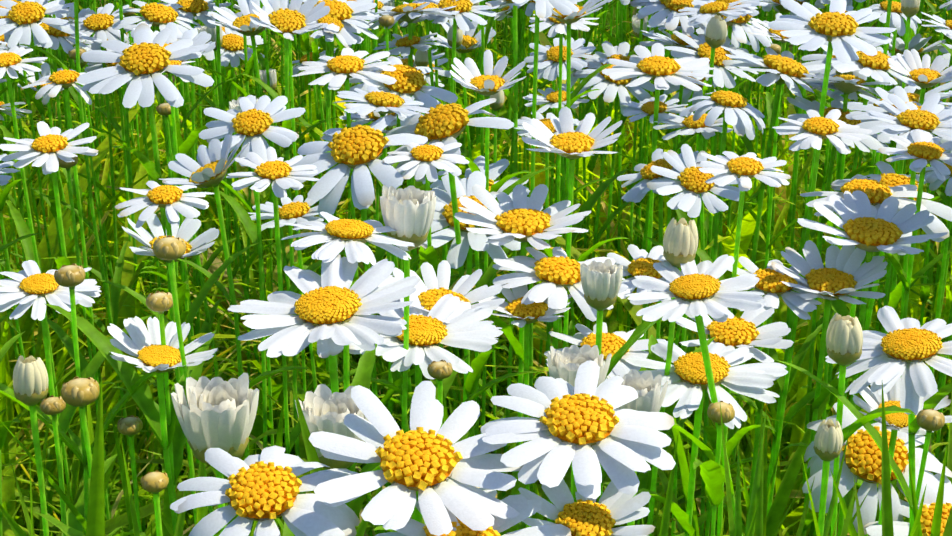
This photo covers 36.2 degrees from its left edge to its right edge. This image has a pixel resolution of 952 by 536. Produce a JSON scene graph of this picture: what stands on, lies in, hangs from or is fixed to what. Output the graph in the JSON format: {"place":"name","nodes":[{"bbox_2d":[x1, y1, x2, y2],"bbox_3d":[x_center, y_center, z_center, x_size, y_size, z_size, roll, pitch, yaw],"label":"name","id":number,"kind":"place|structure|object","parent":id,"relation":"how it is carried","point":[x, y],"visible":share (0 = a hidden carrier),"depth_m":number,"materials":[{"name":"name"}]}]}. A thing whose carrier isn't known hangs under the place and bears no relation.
{"place":"outdoors","nodes":[
{"label":"outdoors","id":0,"kind":"place"},
{"label":"meadow ground","id":1,"kind":"structure","parent":0,"visible":0},
{"bbox_2d":[13,356,48,535],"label":"bud","id":2,"kind":"object","parent":1,"relation":"on","point":[30,380],"visible":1,"depth_m":0.37,"materials":[{"name":"white plant"}]},
{"bbox_2d":[0,46,72,498],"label":"daisy","id":3,"kind":"object","parent":1,"relation":"on","point":[11,60],"visible":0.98,"depth_m":0.66,"materials":[{"name":"green plant"}]},
{"bbox_2d":[0,121,115,478],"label":"daisy","id":4,"kind":"object","parent":1,"relation":"on","point":[47,148],"visible":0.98,"depth_m":0.51,"materials":[{"name":"white plant"}]},
{"bbox_2d":[11,69,112,535],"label":"daisy","id":5,"kind":"object","parent":1,"relation":"on","point":[65,79],"visible":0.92,"depth_m":0.61,"materials":[{"name":"green plant"}]},
{"bbox_2d":[0,260,153,535],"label":"daisy","id":6,"kind":"object","parent":1,"relation":"on","point":[31,285],"visible":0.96,"depth_m":0.44,"materials":[{"name":"white plant"}]},
{"bbox_2d":[40,395,116,535],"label":"bud","id":7,"kind":"object","parent":1,"relation":"on","point":[52,406],"visible":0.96,"depth_m":0.41,"materials":[{"name":"green plant"}]},
{"bbox_2d":[36,470,168,535],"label":"bud","id":8,"kind":"object","parent":1,"relation":"on","point":[156,482],"visible":1,"depth_m":0.32,"materials":[{"name":"beige plant"}]},
{"bbox_2d":[61,376,145,535],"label":"bud","id":9,"kind":"object","parent":1,"relation":"on","point":[81,393],"visible":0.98,"depth_m":0.37,"materials":[{"name":"beige plant"}]},
{"bbox_2d":[0,263,215,534],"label":"bud","id":10,"kind":"object","parent":1,"relation":"on","point":[72,276],"visible":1,"depth_m":0.41,"materials":[{"name":"green plant"}]},
{"bbox_2d":[117,415,142,530],"bbox_3d":[-0.092,0.232,0.485,0.066,0.405,0.009,0,21,-1],"label":"bud","id":11,"kind":"object","parent":1,"relation":"on","point":[130,426],"visible":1,"depth_m":0.41,"materials":[{"name":"green plant"}]},
{"bbox_2d":[45,304,217,532],"bbox_3d":[-0.098,0.218,0.479,0.052,0.435,0.039,0,21,-1],"label":"daisy","id":12,"kind":"object","parent":1,"relation":"on","point":[147,348],"visible":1,"depth_m":0.41,"materials":[{"name":"white plant"}]},
{"bbox_2d":[142,60,207,473],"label":"daisy","id":13,"kind":"object","parent":1,"relation":"on","point":[186,146],"visible":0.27,"depth_m":0.64,"materials":[{"name":"green plant"}]},
{"bbox_2d":[97,181,257,524],"bbox_3d":[-0.101,0.182,0.550,0.041,0.452,0.047,7,22,19],"label":"daisy","id":14,"kind":"object","parent":1,"relation":"on","point":[172,201],"visible":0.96,"depth_m":0.46,"materials":[{"name":"white plant"}]},
{"bbox_2d":[146,291,215,516],"bbox_3d":[-0.086,0.212,0.484,0.009,0.443,0.063,7,22,18],"label":"bud","id":15,"kind":"object","parent":1,"relation":"on","point":[160,303],"visible":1,"depth_m":0.42,"materials":[{"name":"green plant"}]},
{"bbox_2d":[171,373,258,533],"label":"daisy","id":16,"kind":"object","parent":1,"relation":"on","point":[217,412],"visible":0.94,"depth_m":0.33,"materials":[{"name":"white plant"}]},
{"bbox_2d":[153,235,309,535],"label":"bud","id":17,"kind":"object","parent":1,"relation":"on","point":[169,249],"visible":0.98,"depth_m":0.38,"materials":[{"name":"green plant"}]},
{"bbox_2d":[170,445,359,535],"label":"daisy","id":18,"kind":"object","parent":1,"relation":"on","point":[265,488],"visible":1,"depth_m":0.27,"materials":[{"name":"white plant"}]},
{"bbox_2d":[243,4,316,392],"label":"daisy","id":19,"kind":"object","parent":1,"relation":"on","point":[272,92],"visible":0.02,"depth_m":0.73,"materials":[{"name":"green plant"}]},
{"bbox_2d":[226,146,356,453],"bbox_3d":[-0.063,0.172,0.572,0.032,0.454,0.052,11,23,26],"label":"daisy","id":20,"kind":"object","parent":1,"relation":"on","point":[275,171],"visible":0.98,"depth_m":0.49,"materials":[{"name":"white plant"}]},
{"bbox_2d":[228,254,419,505],"bbox_3d":[-0.034,0.215,0.457,0.059,0.456,0.050,-17,27,-37],"label":"daisy","id":21,"kind":"object","parent":1,"relation":"on","point":[330,309],"visible":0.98,"depth_m":0.37,"materials":[{"name":"white plant"}]},
{"bbox_2d":[295,384,369,469],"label":"daisy","id":22,"kind":"object","parent":1,"relation":"on","point":[324,408],"visible":0.44,"depth_m":0.31,"materials":[{"name":"white plant"}]},
{"bbox_2d":[292,47,396,535],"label":"daisy","id":23,"kind":"object","parent":1,"relation":"on","point":[345,65],"visible":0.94,"depth_m":0.63,"materials":[{"name":"white plant"}]},
{"bbox_2d":[281,212,413,505],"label":"daisy","id":24,"kind":"object","parent":1,"relation":"on","point":[350,237],"visible":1,"depth_m":0.40,"materials":[{"name":"white plant"}]},
{"bbox_2d":[352,142,468,402],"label":"daisy","id":25,"kind":"object","parent":1,"relation":"on","point":[427,161],"visible":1,"depth_m":0.50,"materials":[{"name":"white plant"}]},
{"bbox_2d":[309,381,523,535],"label":"daisy","id":26,"kind":"object","parent":1,"relation":"on","point":[431,469],"visible":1,"depth_m":0.27,"materials":[{"name":"white plant"}]},
{"bbox_2d":[349,292,502,530],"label":"daisy","id":27,"kind":"object","parent":1,"relation":"on","point":[429,333],"visible":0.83,"depth_m":0.43,"materials":[{"name":"white plant"}]},
{"bbox_2d":[380,185,487,453],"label":"daisy","id":28,"kind":"object","parent":1,"relation":"on","point":[408,212],"visible":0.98,"depth_m":0.41,"materials":[{"name":"white plant"}]},
{"bbox_2d":[427,360,468,444],"bbox_3d":[-0.011,0.224,0.478,0.009,0.424,0.058,10,23,25],"label":"bud","id":29,"kind":"object","parent":1,"relation":"on","point":[440,371],"visible":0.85,"depth_m":0.40,"materials":[{"name":"beige plant"}]},
{"bbox_2d":[393,260,536,407],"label":"daisy","id":30,"kind":"object","parent":1,"relation":"on","point":[432,292],"visible":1,"depth_m":0.47,"materials":[{"name":"white plant"}]},
{"bbox_2d":[375,488,570,535],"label":"daisy","id":31,"kind":"object","parent":1,"relation":"on","point":[524,507],"visible":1,"depth_m":0.26,"materials":[{"name":"white plant"}]},
{"bbox_2d":[0,371,951,535],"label":"grass","id":32,"kind":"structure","parent":1,"relation":"on","point":[769,525],"depth_m":0.39,"materials":[{"name":"green plant"}]},
{"bbox_2d":[0,0,951,535],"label":"daisy field","id":33,"kind":"structure","parent":1,"relation":"on","point":[132,66],"depth_m":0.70,"materials":[{"name":"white plant"}]},
{"bbox_2d":[735,439,741,535],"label":"grass blade","id":34,"kind":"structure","parent":33,"relation":"on","point":[738,520],"depth_m":0.39,"materials":[{"name":"green plant"}]},
{"bbox_2d":[745,407,766,535],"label":"grass blade","id":35,"kind":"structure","parent":33,"relation":"on","point":[752,507],"depth_m":0.38,"materials":[{"name":"green plant"}]},
{"bbox_2d":[823,430,849,535],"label":"grass blade","id":36,"kind":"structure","parent":33,"relation":"on","point":[829,516],"depth_m":0.39,"materials":[{"name":"green plant"}]},
{"bbox_2d":[450,50,530,433],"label":"daisy","id":37,"kind":"object","parent":1,"relation":"on","point":[489,83],"visible":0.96,"depth_m":0.60,"materials":[{"name":"white plant"}]},
{"bbox_2d":[454,184,590,529],"bbox_3d":[0.015,0.177,0.582,0.048,0.438,0.062,0,21,-1],"label":"daisy","id":38,"kind":"object","parent":1,"relation":"on","point":[522,218],"visible":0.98,"depth_m":0.50,"materials":[{"name":"white plant"}]},
{"bbox_2d":[478,280,571,529],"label":"daisy","id":39,"kind":"object","parent":1,"relation":"on","point":[525,316],"visible":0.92,"depth_m":0.47,"materials":[{"name":"white plant"}]},
{"bbox_2d":[493,247,642,521],"bbox_3d":[0.029,0.195,0.555,0.046,0.424,0.053,-7,22,-18],"label":"daisy","id":40,"kind":"object","parent":1,"relation":"on","point":[559,270],"visible":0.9,"depth_m":0.48,"materials":[{"name":"white plant"}]},
{"bbox_2d":[529,14,611,341],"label":"daisy","id":41,"kind":"object","parent":1,"relation":"on","point":[559,27],"visible":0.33,"depth_m":0.73,"materials":[{"name":"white plant"}]},
{"bbox_2d":[522,107,628,347],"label":"daisy","id":42,"kind":"object","parent":1,"relation":"on","point":[569,143],"visible":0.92,"depth_m":0.52,"materials":[{"name":"white plant"}]},
{"bbox_2d":[481,360,675,501],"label":"daisy","id":43,"kind":"object","parent":1,"relation":"on","point":[581,419],"visible":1,"depth_m":0.27,"materials":[{"name":"white plant"}]},
{"bbox_2d":[548,345,611,493],"bbox_3d":[0.024,0.237,0.397,0.016,0.459,0.036,0,21,-1],"label":"bud","id":44,"kind":"object","parent":1,"relation":"on","point":[565,363],"visible":0.42,"depth_m":0.33,"materials":[{"name":"white plant"}]},
{"bbox_2d":[518,479,654,535],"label":"daisy","id":45,"kind":"object","parent":1,"relation":"on","point":[603,516],"visible":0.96,"depth_m":0.28,"materials":[{"name":"white plant"}]},
{"bbox_2d":[544,322,684,535],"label":"daisy","id":46,"kind":"object","parent":1,"relation":"on","point":[613,343],"visible":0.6,"depth_m":0.46,"materials":[{"name":"white plant"}]},
{"bbox_2d":[580,259,661,466],"bbox_3d":[0.049,0.208,0.483,0.039,0.450,0.033,-10,23,-23],"label":"bud","id":47,"kind":"object","parent":1,"relation":"on","point":[601,282],"visible":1,"depth_m":0.40,"materials":[{"name":"white plant"}]},
{"bbox_2d":[607,369,667,525],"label":"daisy","id":48,"kind":"object","parent":1,"relation":"on","point":[645,385],"visible":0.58,"depth_m":0.30,"materials":[{"name":"white plant"}]},
{"bbox_2d":[607,244,693,489],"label":"daisy","id":49,"kind":"object","parent":1,"relation":"on","point":[642,263],"visible":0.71,"depth_m":0.51,"materials":[{"name":"white plant"}]},
{"bbox_2d":[602,43,714,524],"bbox_3d":[0.079,0.120,0.708,0.050,0.455,0.051,0,21,-1],"label":"daisy","id":50,"kind":"object","parent":1,"relation":"on","point":[658,68],"visible":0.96,"depth_m":0.62,"materials":[{"name":"white plant"}]},
{"bbox_2d":[646,218,714,535],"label":"bud","id":51,"kind":"object","parent":1,"relation":"on","point":[680,242],"visible":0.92,"depth_m":0.39,"materials":[{"name":"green plant"}]},
{"bbox_2d":[625,254,765,535],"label":"daisy","id":52,"kind":"object","parent":1,"relation":"on","point":[697,288],"visible":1,"depth_m":0.38,"materials":[{"name":"white plant"}]},
{"bbox_2d":[625,341,787,535],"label":"daisy","id":53,"kind":"object","parent":1,"relation":"on","point":[687,370],"visible":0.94,"depth_m":0.40,"materials":[{"name":"white plant"}]},
{"bbox_2d":[693,401,734,535],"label":"bud","id":54,"kind":"object","parent":1,"relation":"on","point":[712,476],"visible":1,"depth_m":0.37,"materials":[{"name":"green plant"}]},
{"bbox_2d":[676,299,793,535],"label":"daisy","id":55,"kind":"object","parent":1,"relation":"on","point":[734,333],"visible":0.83,"depth_m":0.46,"materials":[{"name":"white plant"}]},
{"bbox_2d":[696,151,790,535],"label":"daisy","id":56,"kind":"object","parent":1,"relation":"on","point":[746,168],"visible":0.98,"depth_m":0.49,"materials":[{"name":"white plant"}]},
{"bbox_2d":[697,256,835,532],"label":"daisy","id":57,"kind":"object","parent":1,"relation":"on","point":[771,286],"visible":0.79,"depth_m":0.50,"materials":[{"name":"white plant"}]},
{"bbox_2d":[748,13,813,430],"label":"daisy","id":58,"kind":"object","parent":1,"relation":"on","point":[777,35],"visible":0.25,"depth_m":0.72,"materials":[{"name":"green plant"}]},
{"bbox_2d":[742,109,871,517],"bbox_3d":[0.122,0.153,0.625,0.046,0.453,0.055,0,21,-1],"label":"daisy","id":59,"kind":"object","parent":1,"relation":"on","point":[816,128],"visible":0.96,"depth_m":0.54,"materials":[{"name":"white plant"}]},
{"bbox_2d":[768,240,887,535],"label":"daisy","id":60,"kind":"object","parent":1,"relation":"on","point":[844,273],"visible":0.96,"depth_m":0.51,"materials":[{"name":"white plant"}]},
{"bbox_2d":[813,419,842,535],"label":"flower bud","id":61,"kind":"object","parent":1,"relation":"on","point":[828,442],"visible":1,"depth_m":0.36,"materials":[{"name":"white plant"}]},
{"bbox_2d":[776,174,933,535],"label":"daisy","id":62,"kind":"object","parent":1,"relation":"on","point":[875,191],"visible":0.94,"depth_m":0.53,"materials":[{"name":"white plant"}]},
{"bbox_2d":[774,359,944,535],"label":"bud","id":63,"kind":"object","parent":1,"relation":"on","point":[929,421],"visible":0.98,"depth_m":0.38,"materials":[{"name":"green plant"}]},
{"bbox_2d":[785,190,947,535],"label":"daisy","id":64,"kind":"object","parent":1,"relation":"on","point":[883,231],"visible":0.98,"depth_m":0.51,"materials":[{"name":"white plant"}]},
{"bbox_2d":[826,313,914,535],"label":"bud","id":65,"kind":"object","parent":1,"relation":"on","point":[844,339],"visible":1,"depth_m":0.38,"materials":[{"name":"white plant"}]},
{"bbox_2d":[802,403,951,535],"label":"daisy","id":66,"kind":"object","parent":1,"relation":"on","point":[863,458],"visible":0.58,"depth_m":0.47,"materials":[{"name":"white plant"}]},
{"bbox_2d":[822,129,951,318],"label":"daisy","id":67,"kind":"object","parent":1,"relation":"on","point":[924,149],"visible":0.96,"depth_m":0.51,"materials":[{"name":"white plant"}]},
{"bbox_2d":[825,306,951,526],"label":"daisy","id":68,"kind":"object","parent":1,"relation":"on","point":[908,349],"visible":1,"depth_m":0.41,"materials":[{"name":"white plant"}]},
{"bbox_2d":[853,377,951,524],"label":"daisy","id":69,"kind":"object","parent":1,"relation":"on","point":[895,422],"visible":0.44,"depth_m":0.44,"materials":[{"name":"white plant"}]},
{"bbox_2d":[862,49,951,481],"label":"daisy","id":70,"kind":"object","parent":1,"relation":"on","point":[923,75],"visible":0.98,"depth_m":0.61,"materials":[{"name":"white plant"}]},
{"bbox_2d":[864,473,951,535],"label":"daisy","id":71,"kind":"object","parent":1,"relation":"on","point":[899,527],"visible":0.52,"depth_m":0.46,"materials":[{"name":"plant"}]}
]}

